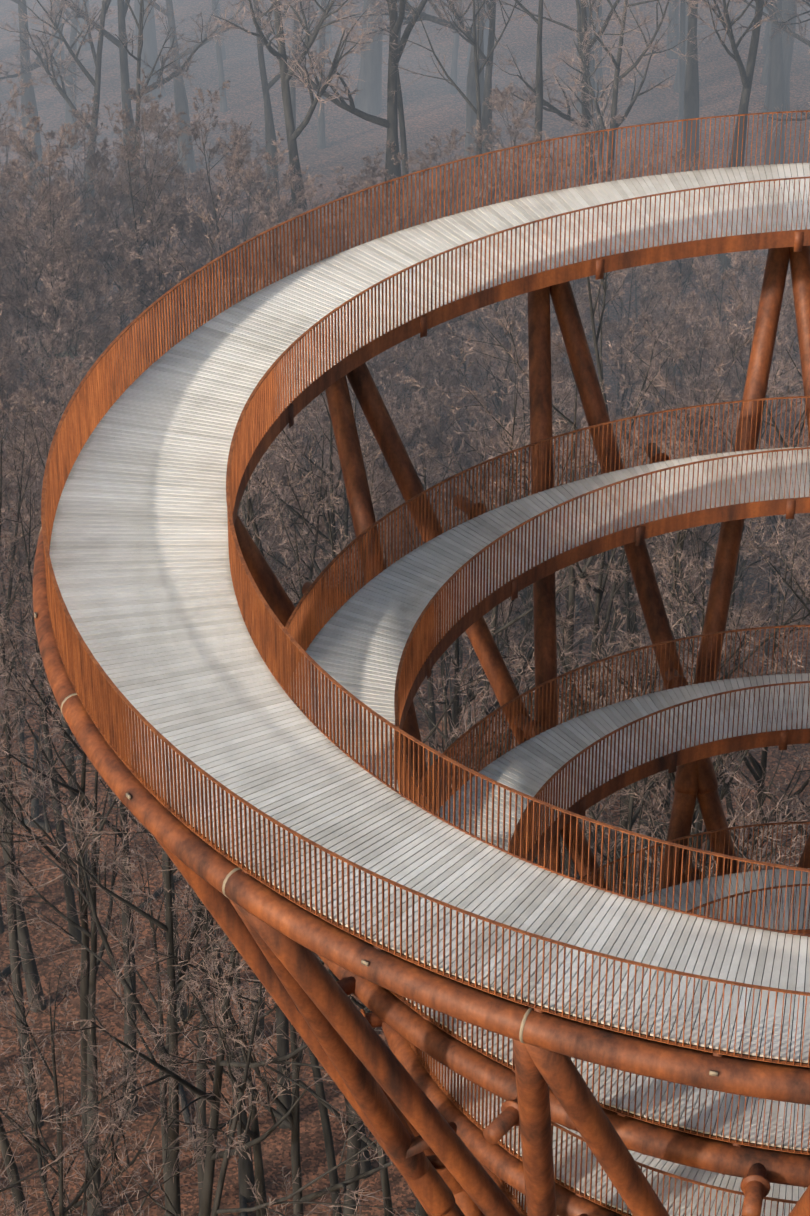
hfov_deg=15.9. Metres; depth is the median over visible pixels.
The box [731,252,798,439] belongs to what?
young tree
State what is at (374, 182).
young tree
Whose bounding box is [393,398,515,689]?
young tree
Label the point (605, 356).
young tree
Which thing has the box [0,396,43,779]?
young tree
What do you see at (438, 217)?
young tree
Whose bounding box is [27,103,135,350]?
young tree
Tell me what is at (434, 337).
young tree
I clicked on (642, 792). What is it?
tall tree
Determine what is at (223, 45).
tall tree
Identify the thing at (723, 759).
tall tree
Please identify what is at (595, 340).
tall tree
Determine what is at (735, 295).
young tree
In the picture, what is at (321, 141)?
tall tree
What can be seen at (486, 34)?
old tree
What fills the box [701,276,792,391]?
young tree
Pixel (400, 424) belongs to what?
young tree
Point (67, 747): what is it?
tall tree
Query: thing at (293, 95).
tall tree
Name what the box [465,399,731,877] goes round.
tall tree
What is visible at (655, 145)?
young tree
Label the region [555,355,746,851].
tall tree
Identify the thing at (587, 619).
young tree
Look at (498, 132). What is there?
young tree
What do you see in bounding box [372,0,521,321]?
tall tree
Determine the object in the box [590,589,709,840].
tall tree
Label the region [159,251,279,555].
tall tree
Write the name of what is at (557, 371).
young tree
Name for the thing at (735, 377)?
young tree
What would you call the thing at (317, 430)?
young tree
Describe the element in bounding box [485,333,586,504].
young tree
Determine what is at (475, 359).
young tree
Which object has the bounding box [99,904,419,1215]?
tall tree
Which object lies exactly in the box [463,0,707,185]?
old tree
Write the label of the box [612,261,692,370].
young tree
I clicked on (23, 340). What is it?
young tree
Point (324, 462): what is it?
young tree
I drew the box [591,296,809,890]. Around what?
tall tree
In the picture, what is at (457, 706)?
tall tree
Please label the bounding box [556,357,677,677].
young tree
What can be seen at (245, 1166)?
tall tree
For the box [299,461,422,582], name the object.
young tree
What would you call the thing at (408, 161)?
young tree
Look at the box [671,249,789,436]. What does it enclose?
young tree
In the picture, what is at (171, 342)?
young tree
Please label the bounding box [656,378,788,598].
young tree
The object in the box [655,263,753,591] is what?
young tree
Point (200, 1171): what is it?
tall tree
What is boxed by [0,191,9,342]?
young tree
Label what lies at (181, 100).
old tree
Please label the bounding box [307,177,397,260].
young tree
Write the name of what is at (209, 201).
young tree
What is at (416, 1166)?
diagrid nodes and stubs
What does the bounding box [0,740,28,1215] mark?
tall tree
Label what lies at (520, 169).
young tree
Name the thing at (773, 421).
tall tree
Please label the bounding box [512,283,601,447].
young tree
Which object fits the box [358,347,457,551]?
young tree
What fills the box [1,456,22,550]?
tall tree
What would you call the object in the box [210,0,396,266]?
old tree
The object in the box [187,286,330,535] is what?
tall tree
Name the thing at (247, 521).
tall tree
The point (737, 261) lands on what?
young tree
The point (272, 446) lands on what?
tall tree
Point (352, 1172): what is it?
tall tree
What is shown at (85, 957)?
tall tree
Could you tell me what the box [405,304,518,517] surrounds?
young tree
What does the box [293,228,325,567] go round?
young tree
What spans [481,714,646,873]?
tall tree
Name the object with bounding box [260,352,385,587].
tall tree
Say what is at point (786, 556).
young tree
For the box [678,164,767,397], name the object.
young tree
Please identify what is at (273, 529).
young tree
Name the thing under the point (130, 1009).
tall tree
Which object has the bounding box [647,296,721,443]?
young tree
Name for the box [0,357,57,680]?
tall tree
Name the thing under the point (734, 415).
young tree
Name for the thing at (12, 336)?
young tree
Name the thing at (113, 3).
old tree
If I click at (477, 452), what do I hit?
tall tree
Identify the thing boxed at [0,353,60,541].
young tree
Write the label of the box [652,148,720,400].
young tree
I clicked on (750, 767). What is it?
tall tree
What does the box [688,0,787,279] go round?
old tree
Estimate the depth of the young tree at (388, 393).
133.20 m
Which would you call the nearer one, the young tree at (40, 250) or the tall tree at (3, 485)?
the tall tree at (3, 485)
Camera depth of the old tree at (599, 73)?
206.90 m
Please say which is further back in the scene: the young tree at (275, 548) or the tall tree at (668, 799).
the young tree at (275, 548)
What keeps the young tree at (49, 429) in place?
on the terrain
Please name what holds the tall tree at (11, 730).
on the terrain
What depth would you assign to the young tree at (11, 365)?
135.83 m
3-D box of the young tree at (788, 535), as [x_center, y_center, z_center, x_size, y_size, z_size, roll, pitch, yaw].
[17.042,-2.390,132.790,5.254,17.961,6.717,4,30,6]
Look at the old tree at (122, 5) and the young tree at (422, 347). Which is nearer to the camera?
the young tree at (422, 347)
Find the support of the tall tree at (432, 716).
on the terrain
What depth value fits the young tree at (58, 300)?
139.55 m
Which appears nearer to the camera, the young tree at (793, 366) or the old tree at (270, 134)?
the young tree at (793, 366)
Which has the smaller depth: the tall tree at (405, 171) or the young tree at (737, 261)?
the young tree at (737, 261)
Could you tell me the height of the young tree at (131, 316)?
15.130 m
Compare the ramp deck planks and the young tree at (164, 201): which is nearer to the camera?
the ramp deck planks
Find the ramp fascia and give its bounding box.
[232,229,809,939]
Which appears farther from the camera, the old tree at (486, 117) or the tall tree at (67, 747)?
the old tree at (486, 117)
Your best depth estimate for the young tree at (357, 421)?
148.32 m
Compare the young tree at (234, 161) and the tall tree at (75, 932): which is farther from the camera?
the young tree at (234, 161)
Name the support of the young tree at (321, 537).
on the terrain
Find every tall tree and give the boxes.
[0,303,46,1011]
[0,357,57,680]
[0,366,51,933]
[0,430,81,944]
[0,475,32,645]
[0,508,86,1127]
[0,529,138,1120]
[0,565,20,678]
[0,599,146,1215]
[0,631,255,1202]
[0,632,48,885]
[0,649,154,1215]
[0,664,15,706]
[0,733,16,776]
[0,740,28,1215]
[0,754,228,1215]
[0,873,218,1215]
[0,998,207,1215]
[0,1091,117,1215]
[1,387,90,878]
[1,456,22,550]
[13,607,381,1215]
[32,543,260,1020]
[97,0,193,321]
[97,805,252,1188]
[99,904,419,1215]
[102,819,276,1215]
[129,194,292,491]
[135,924,413,1215]
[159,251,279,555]
[160,893,341,1215]
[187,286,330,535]
[190,469,322,946]
[196,915,229,1206]
[208,580,492,1215]
[211,0,227,111]
[212,983,393,1215]
[215,0,225,59]
[237,416,328,1042]
[240,393,383,591]
[250,392,403,630]
[250,460,380,1178]
[251,469,303,549]
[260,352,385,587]
[269,417,444,594]
[272,506,341,1128]
[290,0,297,183]
[317,0,326,148]
[318,525,534,1215]
[358,0,419,225]
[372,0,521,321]
[386,414,585,777]
[390,385,508,787]
[398,0,407,63]
[403,293,629,1215]
[411,331,606,719]
[414,653,526,791]
[438,120,682,894]
[446,581,750,894]
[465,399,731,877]
[478,328,733,868]
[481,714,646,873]
[486,434,596,751]
[514,0,542,185]
[519,516,809,876]
[537,642,796,896]
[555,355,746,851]
[558,536,809,871]
[558,719,672,897]
[576,0,594,178]
[577,439,723,884]
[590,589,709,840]
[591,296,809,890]
[605,435,809,842]
[610,629,809,892]
[614,521,747,868]
[617,329,802,875]
[621,513,809,870]
[658,594,809,870]
[678,0,685,131]
[693,345,807,833]
[702,320,809,447]
[757,752,809,863]
[762,440,809,646]
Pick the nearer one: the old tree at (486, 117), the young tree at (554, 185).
the young tree at (554, 185)
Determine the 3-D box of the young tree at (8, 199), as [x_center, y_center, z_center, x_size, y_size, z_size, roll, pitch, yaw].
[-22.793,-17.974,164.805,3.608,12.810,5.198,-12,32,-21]
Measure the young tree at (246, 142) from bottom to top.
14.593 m
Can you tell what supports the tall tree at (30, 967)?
on the terrain
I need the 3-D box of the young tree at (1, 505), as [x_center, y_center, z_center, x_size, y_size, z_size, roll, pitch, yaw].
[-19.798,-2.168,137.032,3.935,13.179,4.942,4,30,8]
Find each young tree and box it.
[0,60,48,355]
[0,116,112,404]
[0,128,108,370]
[0,144,104,433]
[0,167,58,396]
[0,181,81,504]
[0,187,28,382]
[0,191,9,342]
[0,206,104,412]
[0,215,54,411]
[0,261,123,456]
[0,317,32,399]
[0,317,85,479]
[0,323,33,588]
[0,330,22,434]
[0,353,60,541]
[0,386,62,565]
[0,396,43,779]
[0,415,41,526]
[0,462,14,563]
[0,469,41,733]
[0,620,75,832]
[7,403,65,558]
[8,198,103,389]
[10,219,141,408]
[12,502,74,747]
[19,93,130,353]
[19,344,120,487]
[26,165,84,372]
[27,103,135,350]
[53,238,173,382]
[54,245,125,380]
[72,151,169,357]
[80,271,172,386]
[82,100,190,362]
[94,194,205,368]
[98,96,208,352]
[102,68,203,298]
[105,306,176,407]
[108,788,111,806]
[134,179,224,330]
[134,314,188,378]
[141,245,200,329]
[144,327,191,364]
[157,80,256,297]
[171,252,235,318]
[173,180,269,296]
[176,309,240,519]
[182,121,282,297]
[182,135,302,311]
[182,272,238,331]
[216,155,292,289]
[218,207,327,486]
[224,268,275,531]
[234,131,335,280]
[240,397,321,543]
[241,396,367,597]
[241,420,325,570]
[244,168,319,277]
[244,450,300,569]
[261,460,357,617]
[266,493,333,604]
[269,376,364,590]
[269,408,410,620]
[273,394,326,564]
[282,245,393,585]
[283,199,331,272]
[285,422,406,587]
[292,165,370,256]
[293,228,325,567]
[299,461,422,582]
[302,368,426,539]
[303,400,399,555]
[305,361,381,540]
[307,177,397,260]
[311,177,448,445]
[319,348,457,569]
[325,379,402,513]
[325,451,462,637]
[341,140,462,510]
[342,229,385,357]
[345,146,413,360]
[345,230,422,454]
[353,184,398,234]
[354,335,453,560]
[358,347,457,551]
[372,179,426,379]
[382,322,478,531]
[390,128,479,350]
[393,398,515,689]
[396,196,482,476]
[402,521,504,720]
[403,173,477,486]
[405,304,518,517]
[405,332,500,529]
[408,134,490,417]
[409,385,501,659]
[413,471,475,656]
[417,182,471,429]
[429,166,480,330]
[437,472,533,777]
[447,140,542,482]
[448,293,563,478]
[452,422,597,709]
[455,83,536,404]
[458,171,537,465]
[459,84,559,371]
[459,131,554,425]
[461,302,527,439]
[477,294,556,489]
[479,361,557,480]
[482,328,591,651]
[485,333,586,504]
[490,464,557,670]
[497,130,605,199]
[503,410,635,721]
[505,282,599,486]
[505,356,619,615]
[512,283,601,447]
[514,176,606,418]
[518,158,642,437]
[520,553,624,653]
[537,111,661,348]
[550,178,585,315]
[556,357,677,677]
[563,418,635,717]
[577,449,683,708]
[579,268,677,415]
[581,261,700,441]
[581,423,690,702]
[585,262,673,445]
[594,425,736,784]
[605,329,682,555]
[606,284,735,582]
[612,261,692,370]
[616,136,668,352]
[622,148,717,427]
[647,254,743,447]
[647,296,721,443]
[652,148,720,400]
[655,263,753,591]
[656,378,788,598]
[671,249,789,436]
[675,316,783,453]
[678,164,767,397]
[685,250,809,638]
[687,389,778,561]
[690,523,801,760]
[693,249,798,563]
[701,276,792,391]
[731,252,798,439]
[742,249,791,415]
[745,386,809,673]
[763,371,808,601]
[763,428,808,628]
[765,257,798,439]
[767,295,804,518]
[780,513,809,640]
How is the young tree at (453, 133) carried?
on the terrain
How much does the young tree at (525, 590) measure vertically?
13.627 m
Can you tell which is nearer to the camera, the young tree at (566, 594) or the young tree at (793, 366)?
the young tree at (566, 594)
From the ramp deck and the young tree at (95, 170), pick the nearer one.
the ramp deck
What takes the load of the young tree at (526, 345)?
on the terrain
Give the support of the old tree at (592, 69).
on the terrain
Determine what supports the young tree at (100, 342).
on the terrain
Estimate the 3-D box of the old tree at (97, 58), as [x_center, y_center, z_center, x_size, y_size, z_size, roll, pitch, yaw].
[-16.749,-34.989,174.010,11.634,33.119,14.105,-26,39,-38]
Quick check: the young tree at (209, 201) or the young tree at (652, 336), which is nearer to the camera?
the young tree at (652, 336)
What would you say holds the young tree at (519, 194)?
on the terrain
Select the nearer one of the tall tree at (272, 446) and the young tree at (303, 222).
the tall tree at (272, 446)
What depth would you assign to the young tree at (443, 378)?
139.45 m
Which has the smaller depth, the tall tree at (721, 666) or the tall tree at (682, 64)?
the tall tree at (721, 666)
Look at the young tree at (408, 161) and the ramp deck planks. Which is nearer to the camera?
the ramp deck planks
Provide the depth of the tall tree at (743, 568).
118.68 m
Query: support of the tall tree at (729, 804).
on the terrain
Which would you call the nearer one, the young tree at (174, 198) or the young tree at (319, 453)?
the young tree at (319, 453)
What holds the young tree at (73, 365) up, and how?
on the terrain
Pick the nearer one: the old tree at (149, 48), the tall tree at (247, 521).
the tall tree at (247, 521)
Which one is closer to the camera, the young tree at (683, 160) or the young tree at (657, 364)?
the young tree at (657, 364)
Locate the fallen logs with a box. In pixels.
[0,419,709,1215]
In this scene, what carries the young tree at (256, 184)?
on the terrain
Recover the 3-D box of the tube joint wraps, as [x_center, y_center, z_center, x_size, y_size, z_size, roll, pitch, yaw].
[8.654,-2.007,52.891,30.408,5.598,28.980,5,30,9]
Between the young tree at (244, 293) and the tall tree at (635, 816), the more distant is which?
the young tree at (244, 293)
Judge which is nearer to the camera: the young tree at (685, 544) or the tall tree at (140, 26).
the young tree at (685, 544)
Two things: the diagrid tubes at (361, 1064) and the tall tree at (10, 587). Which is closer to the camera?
the diagrid tubes at (361, 1064)
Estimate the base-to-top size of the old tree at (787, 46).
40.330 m
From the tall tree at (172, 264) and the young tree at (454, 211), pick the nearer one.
the tall tree at (172, 264)
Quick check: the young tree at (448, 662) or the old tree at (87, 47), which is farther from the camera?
the old tree at (87, 47)
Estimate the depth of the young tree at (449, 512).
131.56 m
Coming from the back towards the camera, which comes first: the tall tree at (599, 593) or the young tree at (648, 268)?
the young tree at (648, 268)
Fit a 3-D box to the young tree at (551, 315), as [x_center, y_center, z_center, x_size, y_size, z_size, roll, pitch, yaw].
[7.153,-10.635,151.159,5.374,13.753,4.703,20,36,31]
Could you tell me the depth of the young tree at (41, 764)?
125.30 m
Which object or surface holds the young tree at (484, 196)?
on the terrain
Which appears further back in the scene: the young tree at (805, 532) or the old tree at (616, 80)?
the old tree at (616, 80)
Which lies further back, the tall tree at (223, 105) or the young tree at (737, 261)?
the tall tree at (223, 105)
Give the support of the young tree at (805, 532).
on the terrain
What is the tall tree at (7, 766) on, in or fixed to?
on the terrain
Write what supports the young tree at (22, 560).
on the terrain
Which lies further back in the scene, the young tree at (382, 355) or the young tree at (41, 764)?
the young tree at (382, 355)
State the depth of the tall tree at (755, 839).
80.28 m
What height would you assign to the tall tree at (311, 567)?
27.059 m
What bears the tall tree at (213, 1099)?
on the terrain
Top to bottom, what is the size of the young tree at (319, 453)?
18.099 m
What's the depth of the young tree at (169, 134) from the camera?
159.54 m
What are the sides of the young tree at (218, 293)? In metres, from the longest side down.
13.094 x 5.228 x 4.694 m
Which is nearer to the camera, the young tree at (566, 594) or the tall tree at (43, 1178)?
the tall tree at (43, 1178)
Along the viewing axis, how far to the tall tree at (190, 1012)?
92.93 m
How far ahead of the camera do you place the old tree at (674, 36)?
216.18 m
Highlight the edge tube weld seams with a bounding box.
[34,547,807,1215]
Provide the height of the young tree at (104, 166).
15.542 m
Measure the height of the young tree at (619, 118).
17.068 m
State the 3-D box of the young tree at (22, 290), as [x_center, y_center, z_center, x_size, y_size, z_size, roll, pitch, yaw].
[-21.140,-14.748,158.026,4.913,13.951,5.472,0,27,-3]
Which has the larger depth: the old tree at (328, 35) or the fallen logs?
the old tree at (328, 35)
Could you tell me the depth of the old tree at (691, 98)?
187.85 m
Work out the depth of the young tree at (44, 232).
165.16 m
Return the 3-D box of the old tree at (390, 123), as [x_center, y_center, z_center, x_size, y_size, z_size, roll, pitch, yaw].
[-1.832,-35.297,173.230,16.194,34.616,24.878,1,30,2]
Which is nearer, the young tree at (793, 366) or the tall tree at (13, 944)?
the tall tree at (13, 944)
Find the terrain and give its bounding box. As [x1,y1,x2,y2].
[0,0,809,1215]
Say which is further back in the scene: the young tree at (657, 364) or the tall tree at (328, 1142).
the young tree at (657, 364)
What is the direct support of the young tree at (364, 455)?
on the terrain
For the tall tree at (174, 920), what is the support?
on the terrain
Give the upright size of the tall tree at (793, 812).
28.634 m
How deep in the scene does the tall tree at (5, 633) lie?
108.42 m
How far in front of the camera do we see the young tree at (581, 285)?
155.66 m
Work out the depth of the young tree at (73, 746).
131.78 m
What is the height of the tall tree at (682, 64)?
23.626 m
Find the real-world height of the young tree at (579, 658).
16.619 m
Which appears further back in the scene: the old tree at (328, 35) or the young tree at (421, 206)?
the old tree at (328, 35)
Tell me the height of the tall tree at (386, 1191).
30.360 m
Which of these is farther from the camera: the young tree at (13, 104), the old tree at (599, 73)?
the old tree at (599, 73)
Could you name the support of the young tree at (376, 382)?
on the terrain
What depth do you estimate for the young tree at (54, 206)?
158.36 m
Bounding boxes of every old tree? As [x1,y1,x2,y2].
[0,0,99,195]
[0,0,204,268]
[51,0,65,84]
[56,0,79,149]
[62,0,237,231]
[77,0,90,50]
[101,0,116,5]
[134,0,165,99]
[144,0,252,173]
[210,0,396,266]
[243,0,372,218]
[243,0,451,229]
[315,0,332,62]
[329,0,484,167]
[354,0,472,115]
[386,1,410,21]
[427,0,496,205]
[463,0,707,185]
[466,3,488,66]
[544,0,707,325]
[575,0,597,150]
[589,0,603,103]
[666,0,679,58]
[673,0,697,92]
[682,0,698,171]
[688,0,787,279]
[708,0,785,165]
[718,0,809,142]
[761,0,796,123]
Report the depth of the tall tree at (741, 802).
97.55 m
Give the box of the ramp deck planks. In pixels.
[49,163,809,1215]
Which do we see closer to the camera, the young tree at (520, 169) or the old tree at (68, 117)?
the young tree at (520, 169)
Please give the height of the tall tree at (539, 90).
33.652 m
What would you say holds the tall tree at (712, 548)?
on the terrain
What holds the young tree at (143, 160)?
on the terrain
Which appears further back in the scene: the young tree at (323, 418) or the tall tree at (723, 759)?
the young tree at (323, 418)
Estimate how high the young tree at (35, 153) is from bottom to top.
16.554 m
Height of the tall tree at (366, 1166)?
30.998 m
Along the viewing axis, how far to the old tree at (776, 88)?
193.58 m
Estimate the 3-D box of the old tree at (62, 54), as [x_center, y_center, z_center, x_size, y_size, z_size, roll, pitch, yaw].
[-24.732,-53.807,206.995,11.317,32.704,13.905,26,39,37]
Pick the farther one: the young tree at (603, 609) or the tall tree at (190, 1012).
the young tree at (603, 609)
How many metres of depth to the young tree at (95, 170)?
159.93 m
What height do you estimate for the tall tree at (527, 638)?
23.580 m
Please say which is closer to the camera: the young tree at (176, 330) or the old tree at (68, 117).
the young tree at (176, 330)
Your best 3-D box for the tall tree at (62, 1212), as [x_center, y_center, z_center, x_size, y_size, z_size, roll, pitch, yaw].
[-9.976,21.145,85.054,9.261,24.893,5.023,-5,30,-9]
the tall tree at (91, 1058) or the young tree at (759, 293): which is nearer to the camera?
the tall tree at (91, 1058)
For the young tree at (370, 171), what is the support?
on the terrain
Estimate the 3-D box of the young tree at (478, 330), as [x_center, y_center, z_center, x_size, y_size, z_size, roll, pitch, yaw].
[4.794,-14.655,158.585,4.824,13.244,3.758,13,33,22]
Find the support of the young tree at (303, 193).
on the terrain
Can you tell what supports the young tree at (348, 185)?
on the terrain
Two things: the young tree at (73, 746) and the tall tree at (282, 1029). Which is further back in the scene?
the young tree at (73, 746)
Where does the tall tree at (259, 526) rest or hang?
on the terrain
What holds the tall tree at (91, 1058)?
on the terrain
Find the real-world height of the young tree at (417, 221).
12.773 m
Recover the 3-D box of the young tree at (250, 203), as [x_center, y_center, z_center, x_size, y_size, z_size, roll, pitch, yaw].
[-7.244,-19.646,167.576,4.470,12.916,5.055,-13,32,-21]
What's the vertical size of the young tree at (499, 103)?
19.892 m
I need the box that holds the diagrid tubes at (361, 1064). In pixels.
[155,246,809,1215]
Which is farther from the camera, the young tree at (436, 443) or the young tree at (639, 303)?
the young tree at (639, 303)
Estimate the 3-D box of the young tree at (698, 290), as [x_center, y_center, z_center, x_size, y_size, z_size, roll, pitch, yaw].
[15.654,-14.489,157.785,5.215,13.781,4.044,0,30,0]
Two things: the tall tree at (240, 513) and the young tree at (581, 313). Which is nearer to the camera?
the tall tree at (240, 513)
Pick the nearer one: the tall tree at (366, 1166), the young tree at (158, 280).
the tall tree at (366, 1166)
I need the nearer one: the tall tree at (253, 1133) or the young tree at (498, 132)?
the tall tree at (253, 1133)
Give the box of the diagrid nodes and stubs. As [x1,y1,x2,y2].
[274,428,809,1215]
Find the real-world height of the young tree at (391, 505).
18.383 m
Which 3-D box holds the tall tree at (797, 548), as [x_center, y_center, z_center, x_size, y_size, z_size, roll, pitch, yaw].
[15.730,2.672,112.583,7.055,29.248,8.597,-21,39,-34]
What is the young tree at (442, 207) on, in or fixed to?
on the terrain
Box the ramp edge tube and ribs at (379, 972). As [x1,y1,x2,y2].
[33,232,809,1215]
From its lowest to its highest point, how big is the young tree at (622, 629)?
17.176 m
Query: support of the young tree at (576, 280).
on the terrain
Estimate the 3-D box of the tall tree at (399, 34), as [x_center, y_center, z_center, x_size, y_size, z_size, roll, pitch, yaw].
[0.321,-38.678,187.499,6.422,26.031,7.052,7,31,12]
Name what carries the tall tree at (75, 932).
on the terrain
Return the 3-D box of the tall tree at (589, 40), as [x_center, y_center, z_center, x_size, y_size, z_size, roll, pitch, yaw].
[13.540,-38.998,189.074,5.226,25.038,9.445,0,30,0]
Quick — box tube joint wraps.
[39,527,533,1043]
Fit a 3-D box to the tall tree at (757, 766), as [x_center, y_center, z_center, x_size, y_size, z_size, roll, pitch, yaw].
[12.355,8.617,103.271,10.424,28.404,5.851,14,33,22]
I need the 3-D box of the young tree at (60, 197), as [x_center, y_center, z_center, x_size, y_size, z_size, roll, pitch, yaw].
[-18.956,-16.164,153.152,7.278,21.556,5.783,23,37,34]
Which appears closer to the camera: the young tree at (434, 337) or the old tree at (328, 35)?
the young tree at (434, 337)
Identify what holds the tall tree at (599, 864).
on the terrain
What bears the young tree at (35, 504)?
on the terrain
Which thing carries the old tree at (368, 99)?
on the terrain
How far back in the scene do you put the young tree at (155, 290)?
147.42 m
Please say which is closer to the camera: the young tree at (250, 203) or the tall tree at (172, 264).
the tall tree at (172, 264)
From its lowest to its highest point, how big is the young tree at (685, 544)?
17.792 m
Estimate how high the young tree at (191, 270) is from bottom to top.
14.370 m
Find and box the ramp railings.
[41,110,809,1215]
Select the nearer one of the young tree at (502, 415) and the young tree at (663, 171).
the young tree at (502, 415)
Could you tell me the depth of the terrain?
178.53 m
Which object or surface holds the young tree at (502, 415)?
on the terrain
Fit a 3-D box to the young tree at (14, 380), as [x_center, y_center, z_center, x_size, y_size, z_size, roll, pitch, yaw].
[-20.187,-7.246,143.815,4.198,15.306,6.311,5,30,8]
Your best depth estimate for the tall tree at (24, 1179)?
79.73 m
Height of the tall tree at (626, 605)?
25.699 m
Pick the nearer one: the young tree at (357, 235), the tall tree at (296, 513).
the tall tree at (296, 513)
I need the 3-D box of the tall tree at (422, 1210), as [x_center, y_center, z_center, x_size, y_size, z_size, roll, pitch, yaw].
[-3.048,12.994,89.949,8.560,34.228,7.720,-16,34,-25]
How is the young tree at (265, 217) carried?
on the terrain
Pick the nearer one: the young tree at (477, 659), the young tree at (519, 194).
the young tree at (477, 659)
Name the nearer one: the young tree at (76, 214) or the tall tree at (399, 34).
the young tree at (76, 214)
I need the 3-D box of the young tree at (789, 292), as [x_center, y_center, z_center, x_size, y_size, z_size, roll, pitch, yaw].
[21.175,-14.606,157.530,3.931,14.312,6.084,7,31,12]
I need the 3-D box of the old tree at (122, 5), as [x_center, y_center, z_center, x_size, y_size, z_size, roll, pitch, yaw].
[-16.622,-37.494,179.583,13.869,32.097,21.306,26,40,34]
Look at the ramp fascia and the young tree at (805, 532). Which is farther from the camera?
the young tree at (805, 532)
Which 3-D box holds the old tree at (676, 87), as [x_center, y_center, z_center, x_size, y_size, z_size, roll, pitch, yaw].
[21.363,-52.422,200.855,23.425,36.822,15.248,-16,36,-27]
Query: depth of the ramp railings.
56.69 m
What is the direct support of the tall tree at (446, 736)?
on the terrain
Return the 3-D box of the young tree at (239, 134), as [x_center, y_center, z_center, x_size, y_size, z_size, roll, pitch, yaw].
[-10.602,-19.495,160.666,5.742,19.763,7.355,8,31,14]
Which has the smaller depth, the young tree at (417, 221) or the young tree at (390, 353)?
the young tree at (390, 353)
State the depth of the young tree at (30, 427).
141.32 m
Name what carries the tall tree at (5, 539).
on the terrain
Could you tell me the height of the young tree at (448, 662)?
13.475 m
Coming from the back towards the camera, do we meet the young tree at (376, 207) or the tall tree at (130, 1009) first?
the young tree at (376, 207)
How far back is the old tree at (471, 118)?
194.59 m
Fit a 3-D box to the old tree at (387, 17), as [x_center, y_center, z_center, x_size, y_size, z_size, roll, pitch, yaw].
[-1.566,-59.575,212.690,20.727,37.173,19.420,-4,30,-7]
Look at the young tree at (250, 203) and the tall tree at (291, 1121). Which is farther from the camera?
the young tree at (250, 203)
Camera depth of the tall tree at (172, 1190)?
87.90 m
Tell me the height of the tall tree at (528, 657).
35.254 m
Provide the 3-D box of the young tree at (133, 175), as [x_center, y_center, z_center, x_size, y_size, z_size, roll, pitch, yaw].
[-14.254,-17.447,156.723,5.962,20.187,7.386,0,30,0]
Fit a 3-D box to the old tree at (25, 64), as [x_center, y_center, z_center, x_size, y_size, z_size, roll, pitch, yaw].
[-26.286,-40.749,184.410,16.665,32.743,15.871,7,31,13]
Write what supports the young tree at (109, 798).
on the terrain
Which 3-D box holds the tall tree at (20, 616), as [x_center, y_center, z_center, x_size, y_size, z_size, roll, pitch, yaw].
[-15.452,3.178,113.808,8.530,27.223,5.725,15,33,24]
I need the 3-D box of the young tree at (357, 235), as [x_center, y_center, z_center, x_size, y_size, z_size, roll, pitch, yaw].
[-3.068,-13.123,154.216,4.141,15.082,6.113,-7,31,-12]
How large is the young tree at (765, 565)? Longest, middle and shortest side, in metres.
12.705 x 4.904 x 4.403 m
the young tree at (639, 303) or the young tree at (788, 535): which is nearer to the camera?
the young tree at (788, 535)
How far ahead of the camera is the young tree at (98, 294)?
154.75 m
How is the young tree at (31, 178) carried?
on the terrain
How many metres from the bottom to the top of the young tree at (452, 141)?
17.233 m
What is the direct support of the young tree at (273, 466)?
on the terrain
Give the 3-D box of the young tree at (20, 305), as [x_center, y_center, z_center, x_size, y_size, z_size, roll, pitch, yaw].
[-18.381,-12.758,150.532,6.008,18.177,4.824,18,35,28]
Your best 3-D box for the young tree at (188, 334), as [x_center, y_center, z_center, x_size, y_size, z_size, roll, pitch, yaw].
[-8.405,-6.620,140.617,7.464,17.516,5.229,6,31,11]
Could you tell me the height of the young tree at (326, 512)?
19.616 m
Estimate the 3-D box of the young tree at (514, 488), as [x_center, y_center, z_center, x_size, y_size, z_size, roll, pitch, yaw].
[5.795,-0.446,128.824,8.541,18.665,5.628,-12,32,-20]
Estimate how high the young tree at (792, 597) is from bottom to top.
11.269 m
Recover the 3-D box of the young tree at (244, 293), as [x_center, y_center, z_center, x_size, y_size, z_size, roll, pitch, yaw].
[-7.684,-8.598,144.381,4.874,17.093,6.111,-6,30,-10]
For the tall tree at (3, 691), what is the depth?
93.31 m
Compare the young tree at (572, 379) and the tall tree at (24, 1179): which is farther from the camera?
the young tree at (572, 379)
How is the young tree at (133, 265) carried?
on the terrain
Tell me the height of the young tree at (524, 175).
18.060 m
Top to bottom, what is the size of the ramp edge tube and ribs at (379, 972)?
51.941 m
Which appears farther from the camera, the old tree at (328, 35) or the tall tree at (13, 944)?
the old tree at (328, 35)
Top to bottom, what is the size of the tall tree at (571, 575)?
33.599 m
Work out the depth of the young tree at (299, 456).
142.37 m
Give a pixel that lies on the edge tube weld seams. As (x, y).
(458, 1019)
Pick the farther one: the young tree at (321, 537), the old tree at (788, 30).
the old tree at (788, 30)

